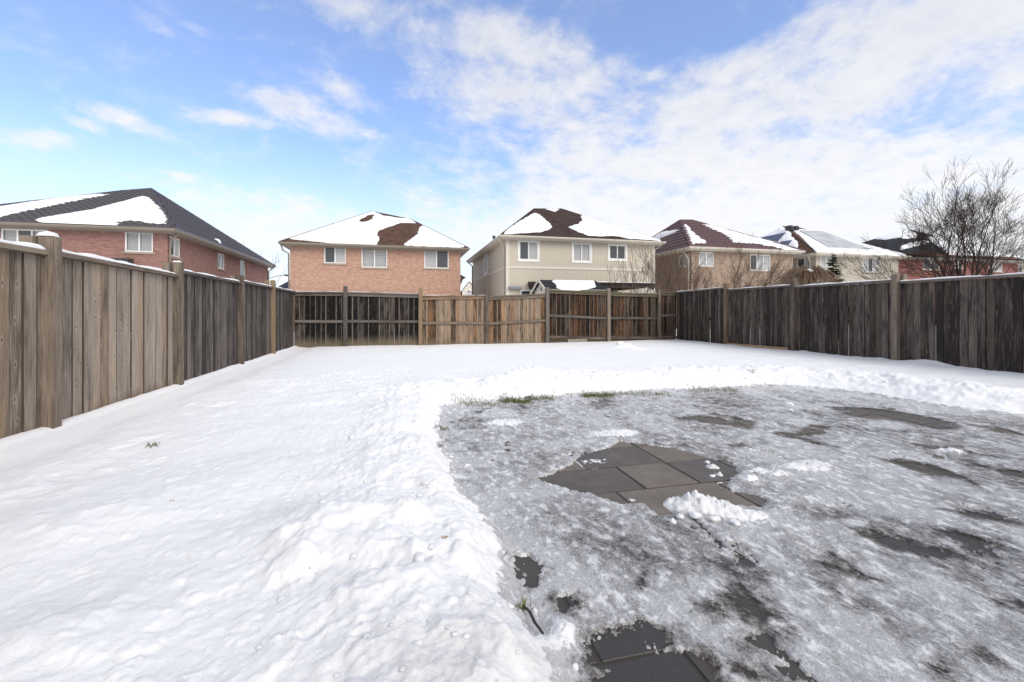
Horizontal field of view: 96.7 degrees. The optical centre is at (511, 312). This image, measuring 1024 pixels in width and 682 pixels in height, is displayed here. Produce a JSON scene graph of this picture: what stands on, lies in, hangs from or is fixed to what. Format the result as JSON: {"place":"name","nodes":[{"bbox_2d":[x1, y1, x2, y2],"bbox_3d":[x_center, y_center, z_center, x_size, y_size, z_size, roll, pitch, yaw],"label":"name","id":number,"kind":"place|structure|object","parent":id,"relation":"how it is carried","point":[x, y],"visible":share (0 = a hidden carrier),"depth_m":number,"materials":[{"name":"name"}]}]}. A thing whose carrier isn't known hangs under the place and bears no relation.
{"place":"outdoors","nodes":[
{"label":"outdoors","id":0,"kind":"place"},
{"bbox_2d":[0,0,1023,286],"label":"sky","id":1,"kind":"structure","parent":0,"point":[269,122],"materials":[{"name":"blue"}]},
{"bbox_2d":[636,287,654,292],"bbox_3d":[6.320,-0.075,22.153,1.159,2.349,1.000,0,0,-14],"label":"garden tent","id":2,"kind":"object","parent":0,"point":[643,289],"depth_m":22.18,"materials":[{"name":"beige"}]},
{"bbox_2d":[452,392,1023,681],"bbox_3d":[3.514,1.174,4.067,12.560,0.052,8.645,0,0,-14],"label":"patio","id":3,"kind":"structure","parent":0,"point":[646,470],"depth_m":2.75,"materials":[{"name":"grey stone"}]},
{"bbox_2d":[0,339,1023,681],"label":"snow cover","id":4,"kind":"object","parent":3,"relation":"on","point":[196,539],"visible":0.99,"depth_m":2.22,"materials":[{"name":"white snow"}]},
{"bbox_2d":[145,441,159,447],"bbox_3d":[-2.762,1.014,3.500,0.101,0.043,0.137,0,0,-53],"label":"grass tuft","id":5,"kind":"object","parent":4,"relation":"on","point":[155,444],"visible":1,"depth_m":3.50,"materials":[{"name":"green plant"}]},
{"bbox_2d":[255,341,986,681],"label":"snow crumbs","id":6,"kind":"object","parent":4,"relation":"on","point":[418,556],"visible":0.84,"depth_m":2.42,"materials":[{"name":"white snow"}]},
{"bbox_2d":[451,385,741,405],"bbox_3d":[1.361,1.083,6.197,4.454,0.169,0.561,0,0,-15],"label":"grass fringe","id":7,"kind":"object","parent":3,"relation":"on","point":[506,400],"depth_m":6.04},
{"bbox_2d":[433,383,1023,681],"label":"ice sheet","id":8,"kind":"object","parent":3,"relation":"on","point":[910,618],"visible":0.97,"depth_m":2.34,"materials":[{"name":"grey ice"}]},
{"bbox_2d":[513,594,533,610],"bbox_3d":[0.044,1.118,1.738,0.082,0.050,0.101,0,0,39],"label":"grass tuft","id":9,"kind":"object","parent":8,"relation":"on","point":[521,606],"visible":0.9,"depth_m":1.74,"materials":[{"name":"green plant"}]},
{"bbox_2d":[523,605,543,634],"bbox_3d":[0.075,1.107,1.645,0.015,0.037,0.203,0,0,-16],"label":"twig","id":10,"kind":"object","parent":8,"relation":"on","point":[533,619],"visible":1,"depth_m":1.63,"materials":[{"name":"brown wood"}]},
{"label":"ground","id":11,"kind":"structure","parent":0,"visible":0},
{"bbox_2d":[0,188,275,283],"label":"brick house","id":12,"kind":"structure","parent":11,"relation":"on","point":[151,227],"depth_m":22.12,"materials":[{"name":"red brick"}]},
{"bbox_2d":[1,228,46,241],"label":"window","id":13,"kind":"structure","parent":12,"relation":"in","point":[11,235],"depth_m":20.37,"materials":[{"name":"white plastic"}]},
{"bbox_2d":[122,232,154,253],"bbox_3d":[-17.583,-3.262,21.483,1.336,1.033,0.225,0,0,-14],"label":"window","id":14,"kind":"structure","parent":12,"relation":"in","point":[135,243],"depth_m":21.50,"materials":[{"name":"white plastic"}]},
{"bbox_2d":[170,236,181,259],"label":"window","id":15,"kind":"structure","parent":12,"relation":"in","point":[175,244],"depth_m":22.62,"materials":[{"name":"white plastic"}]},
{"bbox_2d":[217,253,225,270],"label":"window","id":16,"kind":"structure","parent":12,"relation":"in","point":[220,256],"depth_m":28.19,"materials":[{"name":"white glass"}]},
{"bbox_2d":[240,260,245,277],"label":"window","id":17,"kind":"structure","parent":12,"relation":"in","point":[242,264],"depth_m":32.18,"materials":[{"name":"white glass"}]},
{"bbox_2d":[233,237,288,284],"bbox_3d":[-14.670,-1.639,27.231,3.732,5.582,1.021,0,0,-21],"label":"bare sapling","id":18,"kind":"object","parent":11,"relation":"on","point":[261,262],"visible":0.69,"depth_m":27.13,"materials":[{"name":"brown plant"}]},
{"bbox_2d":[278,282,287,288],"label":"distant house","id":19,"kind":"structure","parent":11,"relation":"on","point":[284,285],"depth_m":55.77,"materials":[{"name":"beige"}]},
{"bbox_2d":[278,211,469,294],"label":"brick house","id":20,"kind":"structure","parent":11,"relation":"on","point":[374,251],"depth_m":27.06,"materials":[{"name":"orange brick"}]},
{"bbox_2d":[322,248,347,264],"bbox_3d":[-10.240,-3.260,26.331,1.373,1.040,0.130,0,0,-14],"label":"window","id":21,"kind":"structure","parent":20,"relation":"in","point":[332,256],"depth_m":26.34,"materials":[{"name":"white plastic"}]},
{"bbox_2d":[360,249,388,268],"bbox_3d":[-8.125,-3.164,26.900,1.658,1.241,0.225,0,0,-14],"label":"window","id":22,"kind":"structure","parent":20,"relation":"in","point":[371,259],"depth_m":26.93,"materials":[{"name":"white glass"}]},
{"bbox_2d":[423,251,449,269],"bbox_3d":[-4.596,-3.192,27.720,1.678,1.211,0.130,0,0,-14],"label":"window","id":23,"kind":"structure","parent":20,"relation":"in","point":[433,260],"depth_m":27.74,"materials":[{"name":"white glass"}]},
{"bbox_2d":[460,275,471,294],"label":"distant house","id":24,"kind":"structure","parent":11,"relation":"on","point":[465,285],"depth_m":62.05,"materials":[{"name":"brick"}]},
{"bbox_2d":[465,289,471,294],"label":"window","id":25,"kind":"structure","parent":24,"relation":"in","point":[469,292],"depth_m":61.46,"materials":[{"name":"white glass"}]},
{"bbox_2d":[466,208,665,295],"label":"sided house","id":26,"kind":"structure","parent":11,"relation":"on","point":[532,245],"depth_m":26.98,"materials":[{"name":"beige plastic"}]},
{"bbox_2d":[483,253,487,274],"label":"window","id":27,"kind":"structure","parent":26,"relation":"in","point":[485,257],"depth_m":32.25,"materials":[{"name":"white glass"}]},
{"bbox_2d":[520,290,530,294],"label":"window","id":28,"kind":"structure","parent":26,"relation":"in","point":[521,291],"depth_m":25.89,"materials":[{"name":"white plastic"}]},
{"bbox_2d":[518,240,539,261],"bbox_3d":[0.947,-3.519,25.995,1.305,1.273,0.090,0,0,-14],"label":"window","id":29,"kind":"structure","parent":26,"relation":"in","point":[528,251],"depth_m":26.00,"materials":[{"name":"white plastic"}]},
{"bbox_2d":[572,242,591,262],"bbox_3d":[4.094,-3.514,26.769,1.272,1.262,0.090,0,0,-14],"label":"window","id":30,"kind":"structure","parent":26,"relation":"in","point":[581,252],"depth_m":26.79,"materials":[{"name":"white plastic"}]},
{"bbox_2d":[608,244,626,260],"bbox_3d":[6.324,-3.597,27.318,1.272,1.059,0.090,0,0,-14],"label":"window","id":31,"kind":"structure","parent":26,"relation":"in","point":[615,248],"depth_m":27.31,"materials":[{"name":"white plastic"}]},
{"bbox_2d":[530,279,611,293],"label":"garden shed","id":32,"kind":"structure","parent":11,"relation":"on","point":[577,285],"depth_m":18.04,"materials":[{"name":"white"}]},
{"bbox_2d":[528,281,655,290],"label":"covered patio","id":33,"kind":"structure","parent":11,"relation":"on","point":[603,283],"depth_m":23.27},
{"bbox_2d":[604,238,687,292],"bbox_3d":[5.219,-1.041,18.293,2.967,4.392,3.062,0,0,33],"label":"bare shrub","id":34,"kind":"object","parent":11,"relation":"on","point":[636,285],"visible":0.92,"depth_m":18.18,"materials":[{"name":"brown plant"}]},
{"bbox_2d":[630,235,714,311],"bbox_3d":[6.670,-1.155,19.889,3.508,4.619,3.451,0,0,-14],"label":"bare shrub","id":35,"kind":"object","parent":11,"relation":"on","point":[677,271],"visible":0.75,"depth_m":19.80,"materials":[{"name":"brown plant"}]},
{"bbox_2d":[673,265,718,291],"bbox_3d":[6.970,-0.393,17.603,1.885,3.093,2.368,0,0,32],"label":"bare shrub","id":36,"kind":"object","parent":11,"relation":"on","point":[696,282],"visible":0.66,"depth_m":17.61,"materials":[{"name":"brown plant"}]},
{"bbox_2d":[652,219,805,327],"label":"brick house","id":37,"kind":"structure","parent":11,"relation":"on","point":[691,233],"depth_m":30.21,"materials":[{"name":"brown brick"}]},
{"bbox_2d":[678,254,690,268],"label":"window","id":38,"kind":"structure","parent":37,"relation":"in","point":[688,255],"depth_m":29.70,"materials":[{"name":"grey glass"}]},
{"bbox_2d":[698,252,715,267],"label":"window","id":39,"kind":"structure","parent":37,"relation":"in","point":[705,255],"depth_m":29.27,"materials":[{"name":"white glass"}]},
{"bbox_2d":[750,254,769,271],"bbox_3d":[16.498,-3.256,30.234,1.806,1.157,0.130,0,0,-14],"label":"window","id":40,"kind":"structure","parent":37,"relation":"in","point":[766,258],"depth_m":30.28,"materials":[{"name":"white glass"}]},
{"bbox_2d":[704,229,813,289],"bbox_3d":[9.253,-1.009,16.640,3.325,4.332,4.081,0,0,4],"label":"bare tree","id":41,"kind":"object","parent":11,"relation":"on","point":[737,276],"visible":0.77,"depth_m":16.36,"materials":[{"name":"brown plant"}]},
{"bbox_2d":[775,264,841,287],"bbox_3d":[9.561,-0.199,14.695,2.182,2.706,1.832,0,0,-14],"label":"weeping tree","id":42,"kind":"object","parent":11,"relation":"on","point":[805,275],"visible":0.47,"depth_m":14.44,"materials":[{"name":"brown plant"}]},
{"bbox_2d":[761,225,909,284],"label":"brick house","id":43,"kind":"structure","parent":11,"relation":"on","point":[814,245],"depth_m":33.35,"materials":[{"name":"beige brick"}]},
{"bbox_2d":[797,257,811,267],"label":"window","id":44,"kind":"structure","parent":43,"relation":"in","point":[800,262],"depth_m":33.10,"materials":[{"name":"grey glass"}]},
{"bbox_2d":[821,257,832,270],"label":"window","id":45,"kind":"structure","parent":43,"relation":"in","point":[824,260],"depth_m":32.31,"materials":[{"name":"white glass"}]},
{"bbox_2d":[863,258,879,273],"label":"window","id":46,"kind":"structure","parent":43,"relation":"in","point":[865,260],"depth_m":33.26,"materials":[{"name":"white glass"}]},
{"bbox_2d":[826,255,845,285],"bbox_3d":[12.930,-0.592,18.110,1.747,3.494,1.614,0,0,-14],"label":"conifer","id":47,"kind":"object","parent":11,"relation":"on","point":[832,259],"visible":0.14,"depth_m":18.02,"materials":[{"name":"green plant"}]},
{"bbox_2d":[824,157,1023,282],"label":"bare tree","id":48,"kind":"object","parent":11,"relation":"on","point":[962,214],"visible":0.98,"depth_m":12.56,"materials":[{"name":"brown plant"}]},
{"bbox_2d":[862,230,1023,282],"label":"brick house","id":49,"kind":"structure","parent":11,"relation":"on","point":[891,240],"depth_m":39.79,"materials":[{"name":"red brick"}]},
{"bbox_2d":[922,261,940,270],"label":"window","id":50,"kind":"structure","parent":49,"relation":"in","point":[924,265],"depth_m":37.98,"materials":[{"name":"grey glass"}]},
{"bbox_2d":[989,263,1003,272],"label":"window","id":51,"kind":"structure","parent":49,"relation":"in","point":[999,270],"depth_m":39.89,"materials":[{"name":"white glass"}]},
{"label":"soil base","id":52,"kind":"structure","parent":0,"visible":0},
{"bbox_2d":[0,231,295,438],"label":"wooden fence","id":53,"kind":"object","parent":52,"relation":"on","point":[81,333],"visible":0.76,"depth_m":4.87,"materials":[{"name":"beige wood"}]},
{"bbox_2d":[293,286,676,347],"bbox_3d":[-0.242,0.180,14.939,12.752,2.039,0.142,0,0,-14],"label":"wooden fence","id":54,"kind":"object","parent":52,"relation":"on","point":[344,317],"visible":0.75,"depth_m":14.73,"materials":[{"name":"brown wood"}]},
{"bbox_2d":[676,272,1023,372],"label":"wooden fence","id":55,"kind":"object","parent":52,"relation":"on","point":[966,321],"visible":0.8,"depth_m":9.51,"materials":[{"name":"brown wood"}]}
]}

